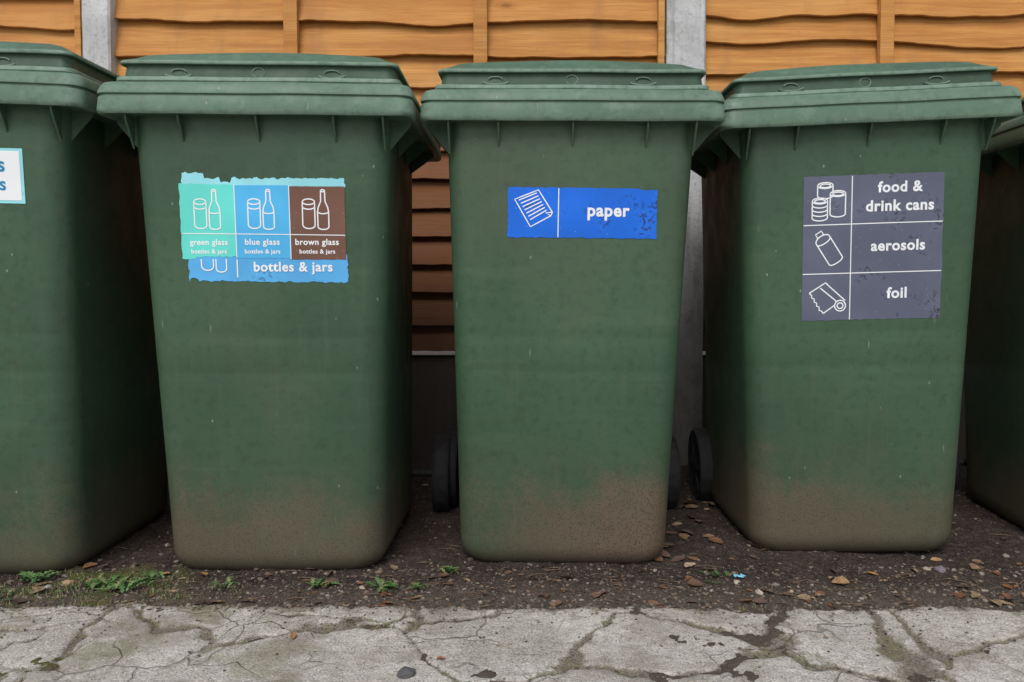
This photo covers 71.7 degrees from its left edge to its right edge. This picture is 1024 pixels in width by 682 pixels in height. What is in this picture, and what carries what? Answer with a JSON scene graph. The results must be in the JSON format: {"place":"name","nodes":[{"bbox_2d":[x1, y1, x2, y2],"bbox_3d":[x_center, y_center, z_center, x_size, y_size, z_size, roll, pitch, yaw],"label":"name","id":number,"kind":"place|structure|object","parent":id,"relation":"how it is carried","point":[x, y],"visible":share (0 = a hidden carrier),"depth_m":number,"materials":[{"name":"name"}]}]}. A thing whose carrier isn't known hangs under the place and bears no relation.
{"place":"outdoors","nodes":[
{"label":"outdoors","id":0,"kind":"place"},
{"bbox_2d":[0,603,1023,681],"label":"concrete pavement","id":1,"kind":"structure","parent":0,"point":[356,654],"depth_m":1.09,"materials":[{"name":"grey concrete"}]},
{"bbox_2d":[0,351,1023,681],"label":"ground","id":2,"kind":"structure","parent":0,"point":[978,519],"depth_m":1.39,"materials":[{"name":"soil"}]},
{"bbox_2d":[0,588,14,600],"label":"weed plant","id":3,"kind":"object","parent":2,"relation":"on","point":[10,592],"visible":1,"depth_m":1.30,"materials":[{"name":"green plant"}]},
{"bbox_2d":[18,570,58,582],"bbox_3d":[-0.911,0.453,1.361,0.089,0.013,0.059,0,2,0],"label":"weed plant","id":4,"kind":"object","parent":2,"relation":"on","point":[34,577],"visible":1,"depth_m":1.36,"materials":[{"name":"green plant"}]},
{"bbox_2d":[0,41,167,573],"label":"wheelie bin","id":5,"kind":"object","parent":2,"relation":"on","point":[83,472],"visible":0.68,"depth_m":1.37,"materials":[{"name":"plastic"}]},
{"bbox_2d":[70,573,120,589],"bbox_3d":[-0.789,0.456,1.338,0.060,0.013,0.082,1,2,15],"label":"weed plant","id":6,"kind":"object","parent":2,"relation":"on","point":[95,581],"visible":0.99,"depth_m":1.34,"materials":[{"name":"green plant"}]},
{"bbox_2d":[82,0,117,72],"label":"concrete fence post","id":7,"kind":"object","parent":2,"relation":"on","point":[99,27],"visible":0.09,"depth_m":2.25,"materials":[{"name":"grey concrete"}]},
{"bbox_2d":[0,0,82,56],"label":"fence panel","id":8,"kind":"object","parent":7,"relation":"attached to","point":[57,22],"visible":0.09,"depth_m":2.29,"materials":[{"name":"brown wood"}]},
{"bbox_2d":[114,0,665,350],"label":"fence panel","id":9,"kind":"object","parent":7,"relation":"attached to","point":[420,43],"visible":0.17,"depth_m":2.29,"materials":[{"name":"brown wood"}]},
{"bbox_2d":[85,571,158,595],"bbox_3d":[-0.734,0.453,1.340,0.122,0.016,0.098,-2,3,-41],"label":"weed plant","id":10,"kind":"object","parent":2,"relation":"on","point":[119,585],"visible":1,"depth_m":1.33,"materials":[{"name":"green plant"}]},
{"bbox_2d":[115,571,166,587],"bbox_3d":[-0.699,0.451,1.340,0.077,0.011,0.078,2,3,43],"label":"weed plant","id":11,"kind":"object","parent":2,"relation":"on","point":[152,575],"visible":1,"depth_m":1.36,"materials":[{"name":"green plant"}]},
{"bbox_2d":[210,576,239,590],"bbox_3d":[-0.529,0.454,1.321,0.048,0.011,0.054,1,2,29],"label":"weed plant","id":12,"kind":"object","parent":2,"relation":"on","point":[228,579],"visible":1,"depth_m":1.32,"materials":[{"name":"green plant"}]},
{"bbox_2d":[97,53,450,569],"bbox_3d":[-0.465,-0.078,1.648,0.618,1.063,0.729,0,2,-1],"label":"wheelie bin","id":13,"kind":"object","parent":2,"relation":"on","point":[277,195],"visible":0.97,"depth_m":1.35,"materials":[{"name":"plastic"}]},
{"bbox_2d":[305,577,340,587],"bbox_3d":[-0.364,0.460,1.338,0.067,0.009,0.049,1,2,28],"label":"weed plant","id":14,"kind":"object","parent":2,"relation":"on","point":[312,581],"visible":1,"depth_m":1.35,"materials":[{"name":"green plant"}]},
{"bbox_2d":[363,577,397,591],"bbox_3d":[-0.240,0.454,1.320,0.067,0.013,0.049,2,3,44],"label":"weed plant","id":15,"kind":"object","parent":2,"relation":"on","point":[387,584],"visible":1,"depth_m":1.32,"materials":[{"name":"green plant"}]},
{"bbox_2d":[407,582,428,595],"bbox_3d":[-0.175,0.456,1.307,0.039,0.011,0.067,0,2,0],"label":"weed plant","id":16,"kind":"object","parent":2,"relation":"on","point":[414,584],"visible":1,"depth_m":1.33,"materials":[{"name":"green plant"}]},
{"bbox_2d":[412,355,456,463],"bbox_3d":[-0.393,0.277,2.356,1.784,0.462,0.026,0,2,0],"label":"concrete gravel board","id":17,"kind":"object","parent":2,"relation":"on","point":[434,407],"depth_m":2.34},
{"bbox_2d":[439,565,458,573],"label":"weed plant","id":18,"kind":"object","parent":2,"relation":"on","point":[448,567],"visible":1,"depth_m":1.40,"materials":[{"name":"green plant"}]},
{"bbox_2d":[0,567,1013,681],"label":"moss tufts","id":19,"kind":"object","parent":2,"relation":"on","point":[82,580],"visible":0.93,"depth_m":1.29,"materials":[{"name":"green plant"}]},
{"bbox_2d":[0,474,1023,681],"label":"stone chips","id":20,"kind":"object","parent":2,"relation":"on","point":[405,672],"visible":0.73,"depth_m":1.29,"materials":[{"name":"grey gravel"}]},
{"bbox_2d":[0,514,1023,611],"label":"twigs","id":21,"kind":"object","parent":2,"relation":"on","point":[857,604],"visible":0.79,"depth_m":1.31,"materials":[{"name":"brown wood"}]},
{"bbox_2d":[3,483,1023,670],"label":"fallen leaves","id":22,"kind":"object","parent":2,"relation":"on","point":[806,597],"visible":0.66,"depth_m":1.34,"materials":[{"name":"brown plant"}]},
{"bbox_2d":[420,60,724,563],"bbox_3d":[0.125,-0.079,1.687,0.618,1.062,0.729,1,2,1],"label":"wheelie bin","id":23,"kind":"object","parent":2,"relation":"on","point":[569,181],"visible":0.98,"depth_m":1.38,"materials":[{"name":"plastic"}]},
{"bbox_2d":[664,0,705,465],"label":"concrete fence post","id":24,"kind":"object","parent":2,"relation":"on","point":[685,33],"visible":0.37,"depth_m":2.28,"materials":[{"name":"grey concrete"}]},
{"bbox_2d":[703,0,1023,350],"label":"fence panel","id":25,"kind":"object","parent":24,"relation":"attached to","point":[743,37],"visible":0.12,"depth_m":2.29,"materials":[{"name":"brown wood"}]},
{"bbox_2d":[701,569,732,575],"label":"weed plant","id":26,"kind":"object","parent":2,"relation":"on","point":[718,573],"visible":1,"depth_m":1.38,"materials":[{"name":"green plant"}]},
{"bbox_2d":[702,355,965,458],"bbox_3d":[1.519,0.277,2.356,1.812,0.462,0.026,0,2,0],"label":"concrete gravel board","id":27,"kind":"object","parent":2,"relation":"on","point":[962,442],"depth_m":2.34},
{"bbox_2d":[688,61,1022,551],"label":"wheelie bin","id":28,"kind":"object","parent":2,"relation":"on","point":[839,205],"visible":0.97,"depth_m":1.45,"materials":[{"name":"plastic"}]},
{"bbox_2d":[954,97,1023,528],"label":"wheelie bin","id":29,"kind":"object","parent":2,"relation":"on","point":[993,461],"visible":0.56,"depth_m":1.75,"materials":[{"name":"plastic"}]}
]}

